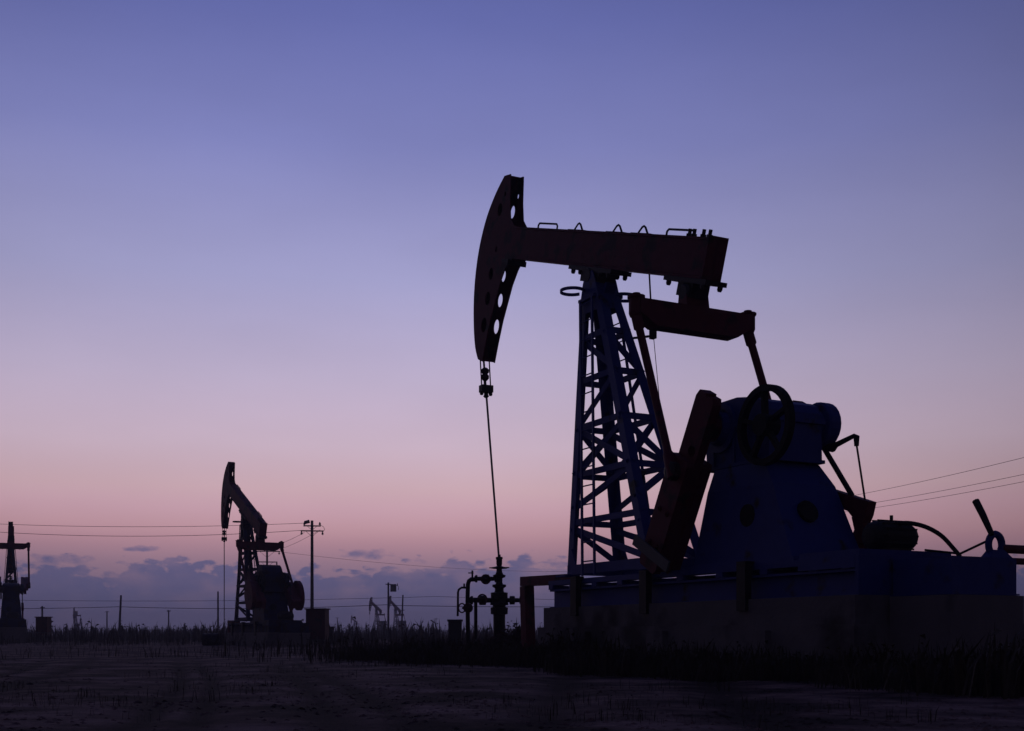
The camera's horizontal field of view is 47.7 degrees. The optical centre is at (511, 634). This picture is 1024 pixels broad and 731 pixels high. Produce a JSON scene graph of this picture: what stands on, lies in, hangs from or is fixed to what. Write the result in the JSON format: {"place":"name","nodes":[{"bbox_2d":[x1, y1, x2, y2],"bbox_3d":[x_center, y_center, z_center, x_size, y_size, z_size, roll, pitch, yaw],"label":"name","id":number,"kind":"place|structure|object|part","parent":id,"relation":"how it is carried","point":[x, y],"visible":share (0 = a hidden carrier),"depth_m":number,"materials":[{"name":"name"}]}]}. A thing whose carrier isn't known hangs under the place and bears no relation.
{"place":"outdoors","nodes":[
{"label":"outdoors","id":0,"kind":"place"},
{"bbox_2d":[0,636,1023,730],"bbox_3d":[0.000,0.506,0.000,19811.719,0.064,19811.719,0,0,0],"label":"ground","id":1,"kind":"structure","parent":0,"point":[232,719],"depth_m":9.07,"materials":[{"name":"black soil"}]},
{"bbox_2d":[0,521,30,642],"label":"pumpjack","id":2,"kind":"object","parent":1,"relation":"on","point":[12,621],"visible":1,"depth_m":70.34,"materials":[{"name":"red paint"}]},
{"bbox_2d":[35,617,52,641],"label":"control cabinet","id":3,"kind":"object","parent":1,"relation":"on","point":[45,623],"visible":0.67,"depth_m":77.75,"materials":[{"name":"metal"}]},
{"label":"door","id":4,"kind":"part","parent":3,"relation":"part of","materials":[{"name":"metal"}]},
{"bbox_2d":[73,607,81,627],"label":"pumpjack","id":5,"kind":"object","parent":1,"relation":"on","point":[75,615],"visible":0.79,"depth_m":326.92,"materials":[{"name":"red paint"}]},
{"bbox_2d":[106,611,107,632],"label":"power pole","id":6,"kind":"object","parent":1,"relation":"on","point":[106,620],"visible":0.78,"depth_m":259.89,"materials":[{"name":"metal"}]},
{"bbox_2d":[118,595,121,628],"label":"power pole","id":7,"kind":"object","parent":1,"relation":"on","point":[120,607],"visible":0.62,"depth_m":149.89,"materials":[{"name":"black wood"}]},
{"bbox_2d":[201,632,219,645],"bbox_3d":[-13.665,0.209,52.500,0.700,0.619,0.598,0,0,0],"label":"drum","id":8,"kind":"object","parent":1,"relation":"on","point":[210,639],"visible":0.95,"depth_m":52.29,"materials":[{"name":"metal"}]},
{"bbox_2d":[217,591,218,626],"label":"power pole","id":9,"kind":"object","parent":1,"relation":"on","point":[217,608],"visible":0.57,"depth_m":109.94,"materials":[{"name":"black wood"}]},
{"bbox_2d":[221,462,310,646],"bbox_3d":[-12.046,-3.872,54.167,2.320,9.644,12.358,0,0,-27],"label":"pumpjack","id":10,"kind":"object","parent":1,"relation":"on","point":[271,593],"visible":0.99,"depth_m":51.71,"materials":[{"name":"red paint"}]},
{"bbox_2d":[257,551,279,564],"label":"power pole","id":11,"kind":"object","parent":1,"relation":"on","point":[267,561],"visible":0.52,"depth_m":125.03,"materials":[{"name":"black"}]},
{"bbox_2d":[285,552,566,571],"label":"power wire","id":12,"kind":"object","parent":11,"relation":"attached to","point":[442,567],"visible":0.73,"depth_m":145.26,"materials":[{"name":"black metal"}]},
{"bbox_2d":[0,627,537,667],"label":"scrub","id":13,"kind":"object","parent":1,"relation":"on","point":[339,640],"visible":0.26,"depth_m":29.82,"materials":[{"name":"black plant"}]},
{"bbox_2d":[26,616,543,641],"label":"weeds","id":14,"kind":"object","parent":1,"relation":"on","point":[157,632],"visible":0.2,"depth_m":88.08,"materials":[{"name":"black plant"}]},
{"bbox_2d":[301,520,324,607],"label":"power pole","id":15,"kind":"object","parent":1,"relation":"on","point":[312,571],"visible":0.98,"depth_m":96.92,"materials":[{"name":"black wood"}]},
{"bbox_2d":[2,530,300,535],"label":"power wire","id":16,"kind":"object","parent":15,"relation":"attached to","point":[181,535],"visible":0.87,"depth_m":100.62,"materials":[{"name":"black metal"}]},
{"bbox_2d":[13,523,299,526],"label":"power wire","id":17,"kind":"object","parent":15,"relation":"attached to","point":[157,526],"visible":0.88,"depth_m":99.45,"materials":[{"name":"black metal"}]},
{"bbox_2d":[304,608,330,644],"bbox_3d":[-9.741,-0.405,58.000,1.120,1.810,0.720,0,0,11],"label":"control cabinet","id":18,"kind":"object","parent":1,"relation":"on","point":[317,619],"visible":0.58,"depth_m":57.69,"materials":[{"name":"metal"}]},
{"bbox_3d":[-9.798,-0.500,57.670,0.880,1.380,0.057,0,0,11],"label":"door","id":19,"kind":"part","parent":18,"relation":"part of","materials":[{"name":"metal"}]},
{"bbox_2d":[351,616,359,628],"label":"pumpjack","id":20,"kind":"object","parent":1,"relation":"on","point":[354,622],"visible":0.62,"depth_m":519.27,"materials":[{"name":"red paint"}]},
{"bbox_2d":[369,597,386,631],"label":"pumpjack","id":21,"kind":"object","parent":1,"relation":"on","point":[376,607],"visible":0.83,"depth_m":268.44,"materials":[{"name":"red paint"}]},
{"bbox_2d":[385,582,398,632],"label":"power pole","id":22,"kind":"object","parent":1,"relation":"on","point":[392,587],"visible":0.91,"depth_m":139.89,"materials":[{"name":"metal"}]},
{"bbox_2d":[136,604,386,608],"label":"power wire","id":23,"kind":"object","parent":22,"relation":"attached to","point":[245,608],"visible":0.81,"depth_m":146.01,"materials":[{"name":"black metal"}]},
{"bbox_2d":[389,605,506,606],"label":"power wire","id":24,"kind":"object","parent":22,"relation":"attached to","point":[446,606],"visible":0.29,"depth_m":139.98,"materials":[{"name":"black metal"}]},
{"bbox_2d":[389,596,408,632],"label":"pumpjack","id":25,"kind":"object","parent":1,"relation":"on","point":[396,609],"visible":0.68,"depth_m":263.29,"materials":[{"name":"red paint"}]},
{"bbox_2d":[401,595,403,628],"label":"power pole","id":26,"kind":"object","parent":1,"relation":"on","point":[402,612],"visible":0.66,"depth_m":174.92,"materials":[{"name":"metal"}]},
{"bbox_2d":[447,619,462,647],"bbox_3d":[-1.131,0.100,23.019,0.300,0.800,0.280,0,0,0],"label":"meter box","id":27,"kind":"object","parent":1,"relation":"on","point":[455,628],"visible":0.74,"depth_m":22.89,"materials":[{"name":"black metal"}]},
{"bbox_2d":[450,624,459,647],"bbox_3d":[-1.131,0.050,22.892,0.200,0.500,0.011,0,0,0],"label":"door","id":28,"kind":"structure","parent":27,"relation":"in","point":[454,628],"depth_m":22.89,"materials":[{"name":"black metal"}]},
{"bbox_2d":[1,657,938,730],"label":"stubble","id":29,"kind":"object","parent":1,"relation":"on","point":[674,686],"visible":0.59,"depth_m":8.23,"materials":[{"name":"black plant"}]},
{"bbox_2d":[457,555,519,645],"bbox_3d":[-0.441,-0.527,23.180,1.295,2.154,0.398,0,0,-12],"label":"wellhead","id":30,"kind":"object","parent":1,"relation":"on","point":[499,600],"visible":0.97,"depth_m":23.15,"materials":[{"name":"metal"}]},
{"bbox_2d":[490,623,520,648],"bbox_3d":[0.041,0.139,22.858,0.802,0.839,0.769,0,0,14],"label":"shrub","id":31,"kind":"object","parent":1,"relation":"on","point":[516,636],"visible":0.49,"depth_m":22.79,"materials":[{"name":"black plant"}]},
{"bbox_2d":[0,655,1023,730],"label":"soil clods","id":32,"kind":"object","parent":1,"relation":"on","point":[985,728],"visible":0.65,"depth_m":7.92,"materials":[{"name":"black soil"}]},
{"bbox_2d":[244,625,1023,698],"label":"weeds","id":33,"kind":"object","parent":1,"relation":"on","point":[999,672],"visible":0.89,"depth_m":12.67,"materials":[{"name":"black plant"}]},
{"bbox_2d":[474,174,1023,667],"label":"pumpjack","id":34,"kind":"object","parent":1,"relation":"on","point":[786,556],"visible":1,"depth_m":15.72,"materials":[{"name":"red paint"}]},
{"bbox_2d":[0,0,1023,634],"label":"sky","id":35,"kind":"structure","parent":0,"point":[246,233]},
{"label":"power pole","id":36,"kind":"object","parent":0,"visible":0},
{"bbox_2d":[24,606,118,608],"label":"power wire","id":37,"kind":"object","parent":36,"relation":"attached to","point":[54,608],"visible":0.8,"depth_m":149.97,"materials":[{"name":"black metal"}]},
{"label":"power wire","id":38,"kind":"object","parent":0,"visible":0},
{"bbox_2d":[30,596,435,600],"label":"power wire","id":39,"kind":"object","parent":38,"relation":"attached to","point":[232,600],"visible":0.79,"depth_m":189.98,"materials":[{"name":"black metal"}]},
{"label":"power pole","id":40,"kind":"object","parent":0,"visible":0},
{"bbox_2d":[847,482,1020,511],"bbox_3d":[21.253,-7.284,60.500,0.019,0.959,35.597,0,0,-11],"label":"power wire","id":41,"kind":"object","parent":40,"relation":"attached to","point":[948,495],"visible":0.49,"depth_m":57.70,"materials":[{"name":"black metal"}]},
{"bbox_2d":[858,457,1023,494],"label":"power wire","id":42,"kind":"object","parent":40,"relation":"attached to","point":[944,476],"visible":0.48,"depth_m":54.49,"materials":[{"name":"black metal"}]},
{"bbox_2d":[876,474,1023,502],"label":"power wire","id":43,"kind":"object","parent":40,"relation":"attached to","point":[953,488],"visible":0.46,"depth_m":55.49,"materials":[{"name":"black metal"}]}
]}

